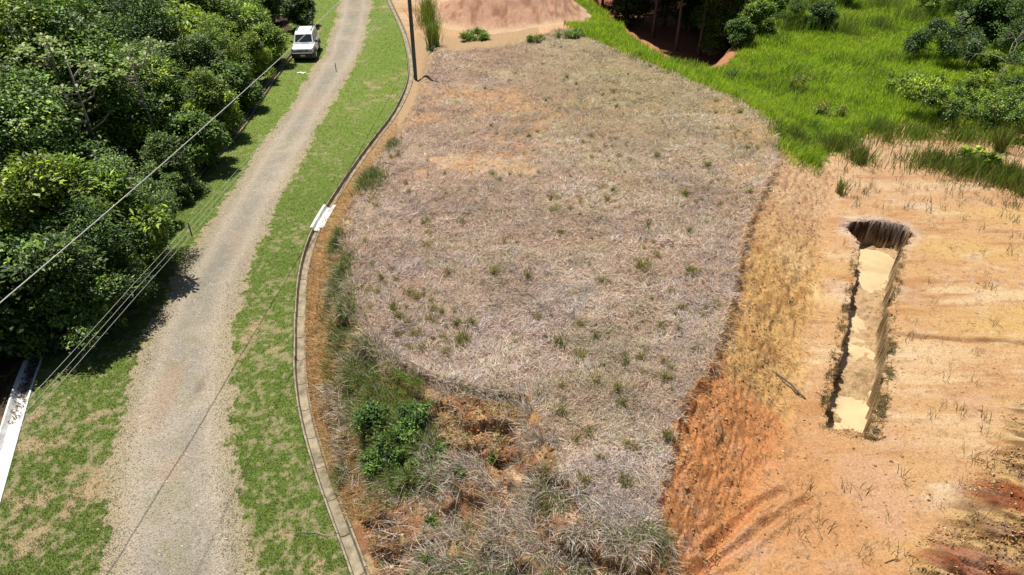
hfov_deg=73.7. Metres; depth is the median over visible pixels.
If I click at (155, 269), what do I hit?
tree
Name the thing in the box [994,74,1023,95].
shrub
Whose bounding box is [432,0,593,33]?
dirt heap
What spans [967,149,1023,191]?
reeds
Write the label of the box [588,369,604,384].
grass tuft
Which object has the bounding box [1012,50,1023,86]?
tree
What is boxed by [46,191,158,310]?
tree
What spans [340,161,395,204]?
weed patch
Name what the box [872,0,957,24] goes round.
reeds
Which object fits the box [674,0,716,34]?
tree
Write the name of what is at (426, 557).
plant
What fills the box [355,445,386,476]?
bush
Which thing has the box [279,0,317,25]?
tree
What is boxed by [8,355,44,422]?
fallen leaves
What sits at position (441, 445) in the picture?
plant
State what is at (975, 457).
weed
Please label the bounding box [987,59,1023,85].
shrub
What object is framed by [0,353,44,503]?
drainage channel
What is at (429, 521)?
plant
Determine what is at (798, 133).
reeds
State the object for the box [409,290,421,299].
grass tuft
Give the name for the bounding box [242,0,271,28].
tree
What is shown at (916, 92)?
tree
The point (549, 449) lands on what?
bank clods
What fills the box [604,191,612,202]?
grass tuft
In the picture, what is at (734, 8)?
tree
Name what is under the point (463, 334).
grass tuft
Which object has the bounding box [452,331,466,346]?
grass tuft
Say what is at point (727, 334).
stubble
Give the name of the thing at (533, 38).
weed patch
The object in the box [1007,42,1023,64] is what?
shrub
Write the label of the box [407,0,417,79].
utility pole
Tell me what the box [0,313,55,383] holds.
tree
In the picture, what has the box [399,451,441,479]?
plant
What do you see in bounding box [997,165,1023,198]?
reeds
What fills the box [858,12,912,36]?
reeds
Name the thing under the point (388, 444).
bush
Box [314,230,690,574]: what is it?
bank grass
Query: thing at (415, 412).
bush
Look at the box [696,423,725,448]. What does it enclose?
weed
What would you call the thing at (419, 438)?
weed patch
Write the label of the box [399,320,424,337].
grass tuft
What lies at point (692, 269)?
grass tuft
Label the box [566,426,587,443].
grass tuft
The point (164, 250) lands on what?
overhead wire
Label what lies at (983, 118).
shrub
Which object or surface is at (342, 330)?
weed patch
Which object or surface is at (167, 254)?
overhead wire
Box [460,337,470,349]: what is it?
grass tuft
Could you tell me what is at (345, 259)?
weed patch
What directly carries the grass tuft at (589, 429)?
on the cleared field
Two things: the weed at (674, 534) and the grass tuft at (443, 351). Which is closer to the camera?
the weed at (674, 534)
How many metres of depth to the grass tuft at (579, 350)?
19.31 m
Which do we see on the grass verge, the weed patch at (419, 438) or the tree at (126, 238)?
the tree at (126, 238)
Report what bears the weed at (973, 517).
on the bare ground at (957, 320)
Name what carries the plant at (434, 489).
on the bare ground at (957, 320)
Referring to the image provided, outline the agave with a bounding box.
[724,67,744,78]
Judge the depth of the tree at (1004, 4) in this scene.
49.38 m
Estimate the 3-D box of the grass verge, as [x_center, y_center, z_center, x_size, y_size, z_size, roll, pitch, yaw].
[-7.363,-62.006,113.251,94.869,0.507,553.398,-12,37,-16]
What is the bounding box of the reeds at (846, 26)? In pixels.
[802,12,898,39]
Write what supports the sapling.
on the bare ground at (957, 320)
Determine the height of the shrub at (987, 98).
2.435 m
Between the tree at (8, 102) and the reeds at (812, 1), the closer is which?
the tree at (8, 102)
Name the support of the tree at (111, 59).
on the forest floor
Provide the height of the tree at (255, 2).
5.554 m
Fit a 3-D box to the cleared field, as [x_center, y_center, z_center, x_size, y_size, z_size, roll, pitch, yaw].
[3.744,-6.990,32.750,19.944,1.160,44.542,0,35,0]
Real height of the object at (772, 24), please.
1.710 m
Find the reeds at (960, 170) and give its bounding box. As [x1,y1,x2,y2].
[892,140,1021,189]
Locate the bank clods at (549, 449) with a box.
[323,353,643,574]
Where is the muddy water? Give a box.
[827,246,894,432]
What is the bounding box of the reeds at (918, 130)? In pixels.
[869,117,955,147]
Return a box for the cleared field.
[347,28,780,550]
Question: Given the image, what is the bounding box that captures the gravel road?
[96,0,374,574]
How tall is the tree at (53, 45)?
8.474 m
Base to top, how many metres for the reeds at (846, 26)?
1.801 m
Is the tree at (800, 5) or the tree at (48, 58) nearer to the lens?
the tree at (48, 58)
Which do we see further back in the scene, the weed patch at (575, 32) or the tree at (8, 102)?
the weed patch at (575, 32)
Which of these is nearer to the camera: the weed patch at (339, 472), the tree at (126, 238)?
the weed patch at (339, 472)
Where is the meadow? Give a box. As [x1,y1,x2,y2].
[576,0,1011,170]
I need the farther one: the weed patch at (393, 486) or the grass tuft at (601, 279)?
the grass tuft at (601, 279)
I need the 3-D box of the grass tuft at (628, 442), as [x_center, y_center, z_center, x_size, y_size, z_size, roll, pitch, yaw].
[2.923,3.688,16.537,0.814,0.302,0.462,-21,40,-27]
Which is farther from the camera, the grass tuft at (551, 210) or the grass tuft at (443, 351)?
the grass tuft at (551, 210)
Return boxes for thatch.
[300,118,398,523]
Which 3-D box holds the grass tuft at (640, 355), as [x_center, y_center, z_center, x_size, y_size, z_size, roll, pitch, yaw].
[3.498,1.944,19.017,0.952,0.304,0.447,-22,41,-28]
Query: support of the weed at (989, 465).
on the bare ground at (957, 320)
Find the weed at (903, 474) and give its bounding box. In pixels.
[897,464,915,483]
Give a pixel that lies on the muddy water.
(876, 266)
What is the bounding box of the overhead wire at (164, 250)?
[2,0,393,426]
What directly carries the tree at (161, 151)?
on the grass verge
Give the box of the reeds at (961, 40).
[930,32,1018,52]
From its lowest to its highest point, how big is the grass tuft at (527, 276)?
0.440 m
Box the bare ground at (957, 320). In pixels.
[239,0,1023,574]
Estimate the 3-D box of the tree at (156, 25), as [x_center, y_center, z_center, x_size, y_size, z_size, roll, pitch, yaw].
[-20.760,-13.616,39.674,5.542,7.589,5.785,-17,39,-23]
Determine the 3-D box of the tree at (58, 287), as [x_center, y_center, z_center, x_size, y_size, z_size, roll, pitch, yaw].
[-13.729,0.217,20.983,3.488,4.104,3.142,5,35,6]
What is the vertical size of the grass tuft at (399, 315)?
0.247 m
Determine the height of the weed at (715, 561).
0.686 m
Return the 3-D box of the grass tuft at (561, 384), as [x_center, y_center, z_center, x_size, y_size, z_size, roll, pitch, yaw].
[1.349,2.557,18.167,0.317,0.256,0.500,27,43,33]
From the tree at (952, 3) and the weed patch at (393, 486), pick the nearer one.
the weed patch at (393, 486)
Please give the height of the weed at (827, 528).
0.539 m
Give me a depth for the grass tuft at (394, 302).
21.07 m
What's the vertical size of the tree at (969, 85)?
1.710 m
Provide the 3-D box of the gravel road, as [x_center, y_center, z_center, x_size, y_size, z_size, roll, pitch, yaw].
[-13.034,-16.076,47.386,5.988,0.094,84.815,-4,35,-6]
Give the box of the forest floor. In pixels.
[0,0,291,424]
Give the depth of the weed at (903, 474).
17.41 m
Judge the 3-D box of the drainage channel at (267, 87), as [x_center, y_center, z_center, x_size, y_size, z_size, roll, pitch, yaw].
[-18.344,-22.764,57.157,3.682,0.343,66.983,-5,35,-7]
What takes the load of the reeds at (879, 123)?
on the meadow
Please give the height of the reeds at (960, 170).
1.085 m
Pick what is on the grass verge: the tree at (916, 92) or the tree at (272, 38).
the tree at (272, 38)
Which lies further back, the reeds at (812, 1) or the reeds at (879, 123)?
the reeds at (812, 1)
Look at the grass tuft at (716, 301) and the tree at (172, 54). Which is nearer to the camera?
the grass tuft at (716, 301)
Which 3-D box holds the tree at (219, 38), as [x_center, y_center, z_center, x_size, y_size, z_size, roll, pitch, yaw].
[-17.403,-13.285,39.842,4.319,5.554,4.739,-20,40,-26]
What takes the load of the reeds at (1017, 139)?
on the meadow
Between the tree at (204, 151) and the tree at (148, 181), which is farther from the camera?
the tree at (204, 151)
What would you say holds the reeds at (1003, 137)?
on the bare ground at (957, 320)
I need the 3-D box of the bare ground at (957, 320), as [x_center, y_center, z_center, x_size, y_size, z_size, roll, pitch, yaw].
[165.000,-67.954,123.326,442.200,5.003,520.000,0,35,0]
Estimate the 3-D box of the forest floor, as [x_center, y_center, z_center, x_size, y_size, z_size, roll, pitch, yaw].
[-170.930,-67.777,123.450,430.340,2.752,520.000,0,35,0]
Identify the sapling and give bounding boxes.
[922,85,968,127]
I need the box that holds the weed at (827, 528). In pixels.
[811,519,840,539]
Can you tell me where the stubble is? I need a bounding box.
[641,154,838,574]
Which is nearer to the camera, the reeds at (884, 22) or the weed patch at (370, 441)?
the weed patch at (370, 441)
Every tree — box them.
[0,0,136,154]
[0,0,175,151]
[0,15,69,103]
[0,54,123,183]
[0,98,119,180]
[0,147,134,291]
[0,211,124,360]
[0,227,65,364]
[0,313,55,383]
[1,0,172,169]
[1,229,137,362]
[4,32,114,121]
[22,150,178,298]
[36,46,118,168]
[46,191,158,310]
[63,0,115,18]
[73,149,185,263]
[84,10,164,96]
[88,29,189,166]
[90,0,164,38]
[96,35,174,142]
[99,0,186,110]
[109,216,155,273]
[110,16,190,109]
[120,37,190,135]
[133,174,181,227]
[133,222,170,275]
[137,131,211,196]
[151,3,242,74]
[153,0,267,53]
[157,108,232,169]
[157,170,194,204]
[168,31,229,109]
[176,10,258,87]
[179,65,248,142]
[207,58,266,114]
[228,0,272,47]
[232,29,277,82]
[237,20,291,68]
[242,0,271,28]
[259,0,284,24]
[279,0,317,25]
[601,0,652,26]
[643,0,691,25]
[651,0,657,37]
[669,0,720,21]
[674,0,701,50]
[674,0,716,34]
[687,0,777,56]
[696,0,721,55]
[709,1,744,43]
[715,16,739,53]
[724,16,756,47]
[735,0,776,35]
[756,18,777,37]
[769,0,789,14]
[778,0,808,29]
[803,0,840,31]
[830,0,854,6]
[894,71,953,113]
[910,0,942,17]
[941,0,971,13]
[950,0,1017,40]
[952,11,970,45]
[956,77,984,100]
[961,29,1023,75]
[970,0,1023,42]
[976,50,1007,72]
[993,0,1023,54]
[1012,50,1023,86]
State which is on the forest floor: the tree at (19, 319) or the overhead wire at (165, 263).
the tree at (19, 319)
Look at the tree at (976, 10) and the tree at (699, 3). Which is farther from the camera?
the tree at (699, 3)
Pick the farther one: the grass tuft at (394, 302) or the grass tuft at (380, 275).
the grass tuft at (380, 275)
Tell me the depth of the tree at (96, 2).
40.67 m
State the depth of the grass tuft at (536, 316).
20.76 m
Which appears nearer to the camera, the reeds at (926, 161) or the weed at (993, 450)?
the weed at (993, 450)
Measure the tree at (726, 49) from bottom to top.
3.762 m
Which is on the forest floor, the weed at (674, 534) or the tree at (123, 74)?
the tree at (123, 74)
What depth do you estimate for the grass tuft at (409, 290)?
21.84 m
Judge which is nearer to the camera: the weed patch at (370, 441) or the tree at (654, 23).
the weed patch at (370, 441)
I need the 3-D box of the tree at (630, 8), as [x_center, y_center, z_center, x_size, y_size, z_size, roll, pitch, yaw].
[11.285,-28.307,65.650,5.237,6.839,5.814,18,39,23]
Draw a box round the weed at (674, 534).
[667,520,701,545]
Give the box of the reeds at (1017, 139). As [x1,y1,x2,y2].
[944,115,1023,154]
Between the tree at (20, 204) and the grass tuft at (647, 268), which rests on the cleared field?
the grass tuft at (647, 268)
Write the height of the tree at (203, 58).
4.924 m
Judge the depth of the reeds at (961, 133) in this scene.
34.99 m
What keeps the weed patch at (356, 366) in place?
on the bare ground at (957, 320)
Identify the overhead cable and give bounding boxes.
[0,0,340,302]
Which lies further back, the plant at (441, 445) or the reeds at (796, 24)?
the reeds at (796, 24)
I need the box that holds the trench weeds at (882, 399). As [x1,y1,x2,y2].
[819,247,906,440]
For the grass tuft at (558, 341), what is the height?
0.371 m
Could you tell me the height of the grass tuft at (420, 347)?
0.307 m
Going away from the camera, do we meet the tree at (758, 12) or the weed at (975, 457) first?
the weed at (975, 457)
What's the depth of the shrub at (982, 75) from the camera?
40.77 m
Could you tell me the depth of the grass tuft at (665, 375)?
18.29 m
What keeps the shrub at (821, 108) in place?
on the meadow
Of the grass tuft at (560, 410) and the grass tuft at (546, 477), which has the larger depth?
the grass tuft at (560, 410)
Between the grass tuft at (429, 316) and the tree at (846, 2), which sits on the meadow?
the tree at (846, 2)
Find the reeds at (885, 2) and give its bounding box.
[850,0,914,9]
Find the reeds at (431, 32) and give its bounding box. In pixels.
[418,14,452,50]
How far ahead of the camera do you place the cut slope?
19.75 m
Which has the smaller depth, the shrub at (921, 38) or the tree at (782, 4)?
the shrub at (921, 38)
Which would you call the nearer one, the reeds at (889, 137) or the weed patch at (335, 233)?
the weed patch at (335, 233)
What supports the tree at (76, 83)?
on the forest floor
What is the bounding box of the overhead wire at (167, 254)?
[2,0,396,436]
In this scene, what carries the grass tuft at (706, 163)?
on the cleared field
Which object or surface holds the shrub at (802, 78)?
on the meadow
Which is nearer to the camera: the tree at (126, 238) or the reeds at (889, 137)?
the tree at (126, 238)
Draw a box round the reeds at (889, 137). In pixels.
[856,125,930,149]
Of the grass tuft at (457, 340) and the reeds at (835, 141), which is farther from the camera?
the reeds at (835, 141)
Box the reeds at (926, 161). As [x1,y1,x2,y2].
[877,137,1007,178]
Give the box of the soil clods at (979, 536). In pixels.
[647,78,1023,574]
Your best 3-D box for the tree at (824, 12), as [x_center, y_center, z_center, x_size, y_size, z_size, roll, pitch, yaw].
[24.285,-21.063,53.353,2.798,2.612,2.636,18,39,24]
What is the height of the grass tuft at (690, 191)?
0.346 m
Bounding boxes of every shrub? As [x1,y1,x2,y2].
[786,74,810,88]
[811,100,848,117]
[883,68,935,91]
[900,16,991,60]
[935,98,996,129]
[944,87,1023,127]
[952,68,1002,97]
[982,83,1023,110]
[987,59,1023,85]
[989,97,1023,130]
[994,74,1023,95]
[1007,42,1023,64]
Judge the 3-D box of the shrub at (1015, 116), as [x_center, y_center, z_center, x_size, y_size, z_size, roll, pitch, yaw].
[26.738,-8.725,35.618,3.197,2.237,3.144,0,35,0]
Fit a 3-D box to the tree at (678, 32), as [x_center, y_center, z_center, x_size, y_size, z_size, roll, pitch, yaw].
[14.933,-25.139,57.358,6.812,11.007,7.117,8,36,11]
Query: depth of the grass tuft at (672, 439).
16.59 m
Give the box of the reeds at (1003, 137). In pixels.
[988,119,1016,152]
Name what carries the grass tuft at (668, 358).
on the cleared field
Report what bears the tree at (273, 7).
on the forest floor
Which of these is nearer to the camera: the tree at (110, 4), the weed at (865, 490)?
the weed at (865, 490)
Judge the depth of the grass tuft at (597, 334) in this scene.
19.98 m
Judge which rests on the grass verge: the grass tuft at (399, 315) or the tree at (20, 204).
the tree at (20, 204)
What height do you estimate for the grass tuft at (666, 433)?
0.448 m
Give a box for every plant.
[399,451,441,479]
[415,548,435,565]
[418,509,440,528]
[427,437,449,459]
[427,484,443,496]
[451,461,465,478]
[488,451,500,463]
[958,144,1004,167]
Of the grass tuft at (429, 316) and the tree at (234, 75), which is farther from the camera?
the tree at (234, 75)
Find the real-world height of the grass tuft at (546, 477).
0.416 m
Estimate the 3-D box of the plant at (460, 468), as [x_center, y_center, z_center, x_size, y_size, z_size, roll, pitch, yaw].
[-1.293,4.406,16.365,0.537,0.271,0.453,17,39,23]
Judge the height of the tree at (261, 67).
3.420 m
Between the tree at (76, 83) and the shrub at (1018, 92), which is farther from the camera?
the shrub at (1018, 92)
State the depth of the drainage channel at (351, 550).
21.04 m
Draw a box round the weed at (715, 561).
[700,551,723,574]
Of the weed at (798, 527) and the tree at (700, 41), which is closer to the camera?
the weed at (798, 527)
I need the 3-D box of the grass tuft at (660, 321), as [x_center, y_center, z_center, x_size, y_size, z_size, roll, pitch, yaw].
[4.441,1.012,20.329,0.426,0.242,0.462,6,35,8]
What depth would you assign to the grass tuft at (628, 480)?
15.56 m
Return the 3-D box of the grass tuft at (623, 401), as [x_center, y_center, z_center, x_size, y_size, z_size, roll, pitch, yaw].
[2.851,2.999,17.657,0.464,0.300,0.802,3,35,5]
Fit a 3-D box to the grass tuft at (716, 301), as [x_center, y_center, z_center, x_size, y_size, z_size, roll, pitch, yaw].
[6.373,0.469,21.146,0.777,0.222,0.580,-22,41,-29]
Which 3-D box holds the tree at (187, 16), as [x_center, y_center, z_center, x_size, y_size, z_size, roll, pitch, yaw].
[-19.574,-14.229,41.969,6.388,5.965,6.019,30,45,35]
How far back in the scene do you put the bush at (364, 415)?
17.50 m
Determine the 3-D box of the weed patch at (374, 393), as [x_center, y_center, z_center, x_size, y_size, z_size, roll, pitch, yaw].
[-3.822,3.125,18.420,2.223,1.622,2.399,0,35,0]
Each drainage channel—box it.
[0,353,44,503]
[186,19,312,185]
[293,0,413,574]
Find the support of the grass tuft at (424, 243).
on the cleared field
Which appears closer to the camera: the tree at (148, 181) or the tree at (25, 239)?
the tree at (25, 239)
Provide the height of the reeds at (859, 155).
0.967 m
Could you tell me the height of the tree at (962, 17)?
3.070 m
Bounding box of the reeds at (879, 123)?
[828,114,915,142]
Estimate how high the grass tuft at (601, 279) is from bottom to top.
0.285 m
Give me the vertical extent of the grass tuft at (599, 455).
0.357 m
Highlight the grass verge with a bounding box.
[0,0,407,574]
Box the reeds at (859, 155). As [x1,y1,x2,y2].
[837,139,882,170]
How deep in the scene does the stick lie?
20.11 m
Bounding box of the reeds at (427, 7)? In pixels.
[402,0,441,29]
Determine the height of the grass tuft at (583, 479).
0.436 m
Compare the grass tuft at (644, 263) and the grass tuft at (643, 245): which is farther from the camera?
the grass tuft at (643, 245)
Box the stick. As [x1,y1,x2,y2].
[775,373,805,398]
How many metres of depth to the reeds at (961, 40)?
49.29 m
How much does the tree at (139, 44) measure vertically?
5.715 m
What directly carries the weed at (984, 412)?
on the bare ground at (957, 320)
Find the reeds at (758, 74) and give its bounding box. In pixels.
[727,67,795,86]
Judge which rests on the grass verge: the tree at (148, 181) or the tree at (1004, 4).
the tree at (148, 181)
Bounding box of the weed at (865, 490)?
[853,482,873,500]
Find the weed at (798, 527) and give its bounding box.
[787,504,812,536]
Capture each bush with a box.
[348,399,389,432]
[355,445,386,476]
[366,416,420,473]
[394,397,437,432]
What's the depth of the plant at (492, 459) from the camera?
16.84 m
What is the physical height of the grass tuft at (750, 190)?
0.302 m
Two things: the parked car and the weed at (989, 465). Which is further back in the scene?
the parked car
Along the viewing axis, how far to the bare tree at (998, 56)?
43.36 m
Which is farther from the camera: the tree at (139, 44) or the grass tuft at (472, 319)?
the tree at (139, 44)
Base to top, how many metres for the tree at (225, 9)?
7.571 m
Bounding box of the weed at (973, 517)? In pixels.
[957,504,984,527]
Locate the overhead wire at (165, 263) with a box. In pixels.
[1,3,396,447]
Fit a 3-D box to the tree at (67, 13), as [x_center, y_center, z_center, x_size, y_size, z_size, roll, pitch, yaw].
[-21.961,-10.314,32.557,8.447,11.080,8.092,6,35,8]
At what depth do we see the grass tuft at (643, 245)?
24.13 m
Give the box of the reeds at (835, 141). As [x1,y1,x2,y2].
[801,125,882,159]
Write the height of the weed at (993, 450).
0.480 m
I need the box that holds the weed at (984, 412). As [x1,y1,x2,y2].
[981,404,991,420]
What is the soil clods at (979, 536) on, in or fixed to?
on the bare ground at (957, 320)
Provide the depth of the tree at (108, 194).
23.00 m
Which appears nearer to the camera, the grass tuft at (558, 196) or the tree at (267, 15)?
the grass tuft at (558, 196)
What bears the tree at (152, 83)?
on the forest floor
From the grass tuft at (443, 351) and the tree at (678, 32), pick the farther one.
the tree at (678, 32)
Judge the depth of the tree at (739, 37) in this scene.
49.69 m
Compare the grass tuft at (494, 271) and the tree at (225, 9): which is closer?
the grass tuft at (494, 271)
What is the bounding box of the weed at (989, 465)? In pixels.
[984,458,997,473]
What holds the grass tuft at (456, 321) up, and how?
on the cleared field
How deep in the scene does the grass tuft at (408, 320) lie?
20.38 m
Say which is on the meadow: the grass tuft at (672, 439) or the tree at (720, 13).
the tree at (720, 13)
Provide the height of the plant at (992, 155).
1.517 m
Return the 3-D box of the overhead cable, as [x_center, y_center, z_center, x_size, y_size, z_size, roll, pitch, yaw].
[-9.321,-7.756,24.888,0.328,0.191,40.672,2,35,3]
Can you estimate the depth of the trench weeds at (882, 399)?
20.53 m
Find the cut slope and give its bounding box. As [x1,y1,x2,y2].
[586,118,844,574]
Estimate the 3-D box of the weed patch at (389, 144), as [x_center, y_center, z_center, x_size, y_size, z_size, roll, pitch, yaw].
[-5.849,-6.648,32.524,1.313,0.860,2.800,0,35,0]
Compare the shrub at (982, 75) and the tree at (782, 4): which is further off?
the tree at (782, 4)
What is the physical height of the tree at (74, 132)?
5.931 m
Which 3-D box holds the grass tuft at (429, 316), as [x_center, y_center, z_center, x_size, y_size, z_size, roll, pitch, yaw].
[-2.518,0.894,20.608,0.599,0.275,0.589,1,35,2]
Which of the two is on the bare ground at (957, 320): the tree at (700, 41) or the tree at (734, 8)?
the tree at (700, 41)
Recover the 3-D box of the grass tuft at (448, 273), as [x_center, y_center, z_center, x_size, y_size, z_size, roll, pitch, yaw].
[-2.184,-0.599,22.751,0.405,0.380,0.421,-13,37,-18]
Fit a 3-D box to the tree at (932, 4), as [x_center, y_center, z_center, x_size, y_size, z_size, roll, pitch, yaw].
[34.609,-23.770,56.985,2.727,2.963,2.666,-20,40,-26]
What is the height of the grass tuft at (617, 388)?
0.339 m
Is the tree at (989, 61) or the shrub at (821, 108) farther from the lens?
the tree at (989, 61)
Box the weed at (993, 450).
[986,443,1003,458]
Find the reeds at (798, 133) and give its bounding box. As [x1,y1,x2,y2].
[766,114,831,154]
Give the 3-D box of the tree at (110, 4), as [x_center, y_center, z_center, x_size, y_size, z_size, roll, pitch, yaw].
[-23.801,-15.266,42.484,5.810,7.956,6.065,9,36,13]
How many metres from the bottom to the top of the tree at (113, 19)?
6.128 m
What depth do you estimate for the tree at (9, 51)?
28.40 m
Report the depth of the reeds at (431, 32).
47.25 m
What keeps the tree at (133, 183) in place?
on the grass verge
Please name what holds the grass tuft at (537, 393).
on the cleared field
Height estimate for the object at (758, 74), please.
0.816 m
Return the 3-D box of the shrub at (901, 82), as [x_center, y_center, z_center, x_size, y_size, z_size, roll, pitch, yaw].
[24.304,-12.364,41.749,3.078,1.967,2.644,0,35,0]
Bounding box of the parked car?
[290,26,320,59]
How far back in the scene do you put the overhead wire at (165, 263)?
15.07 m
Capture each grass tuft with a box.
[376,267,384,280]
[383,310,404,320]
[388,299,395,308]
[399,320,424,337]
[400,284,417,294]
[401,315,412,325]
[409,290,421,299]
[413,338,429,352]
[419,237,436,246]
[422,310,435,322]
[437,344,450,354]
[444,265,452,277]
[448,316,461,325]
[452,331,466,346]
[454,325,471,341]
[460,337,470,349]
[464,313,477,324]
[483,262,502,274]
[523,267,532,279]
[530,307,545,319]
[530,388,547,399]
[532,459,561,482]
[547,328,568,348]
[548,199,560,211]
[552,191,564,199]
[552,398,570,417]
[558,377,567,388]
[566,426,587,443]
[567,340,592,362]
[573,468,595,491]
[578,423,596,437]
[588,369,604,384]
[588,447,609,460]
[591,328,600,338]
[596,273,608,283]
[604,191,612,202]
[604,375,625,391]
[614,394,627,412]
[616,464,635,487]
[620,435,642,447]
[621,352,632,365]
[629,251,657,268]
[634,349,646,360]
[637,241,648,249]
[638,260,652,274]
[651,250,661,256]
[654,349,675,364]
[655,365,674,381]
[656,316,665,326]
[657,424,674,440]
[661,426,682,445]
[673,299,687,310]
[677,186,696,195]
[685,264,699,273]
[702,158,712,166]
[709,298,725,306]
[745,186,757,193]
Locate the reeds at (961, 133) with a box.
[875,116,1013,152]
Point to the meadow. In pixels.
(824, 155)
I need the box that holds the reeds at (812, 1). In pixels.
[786,0,867,12]
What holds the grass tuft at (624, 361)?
on the cleared field
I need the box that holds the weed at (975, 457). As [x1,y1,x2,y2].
[966,450,987,465]
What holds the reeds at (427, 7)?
on the bare ground at (957, 320)
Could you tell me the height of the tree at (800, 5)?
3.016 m
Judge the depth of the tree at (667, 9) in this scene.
65.08 m
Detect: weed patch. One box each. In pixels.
[312,241,360,336]
[312,271,370,412]
[318,320,385,415]
[323,221,349,267]
[323,455,358,497]
[330,396,427,489]
[333,361,401,439]
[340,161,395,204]
[356,447,433,513]
[378,135,401,154]
[385,384,454,484]
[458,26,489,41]
[525,33,546,41]
[554,26,585,38]
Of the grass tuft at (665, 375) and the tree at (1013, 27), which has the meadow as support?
the tree at (1013, 27)
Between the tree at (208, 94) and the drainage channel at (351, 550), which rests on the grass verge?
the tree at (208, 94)
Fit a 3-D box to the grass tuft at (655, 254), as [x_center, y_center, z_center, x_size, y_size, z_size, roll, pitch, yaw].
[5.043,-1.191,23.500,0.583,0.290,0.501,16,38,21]
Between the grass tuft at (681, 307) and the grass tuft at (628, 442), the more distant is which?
the grass tuft at (681, 307)
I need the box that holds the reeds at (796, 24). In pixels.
[775,14,821,35]
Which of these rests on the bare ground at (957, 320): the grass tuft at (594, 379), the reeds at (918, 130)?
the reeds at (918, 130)
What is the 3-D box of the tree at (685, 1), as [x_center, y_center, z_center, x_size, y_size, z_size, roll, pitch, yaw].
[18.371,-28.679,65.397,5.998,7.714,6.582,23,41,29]
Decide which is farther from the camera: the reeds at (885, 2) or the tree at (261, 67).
the reeds at (885, 2)
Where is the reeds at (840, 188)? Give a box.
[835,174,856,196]

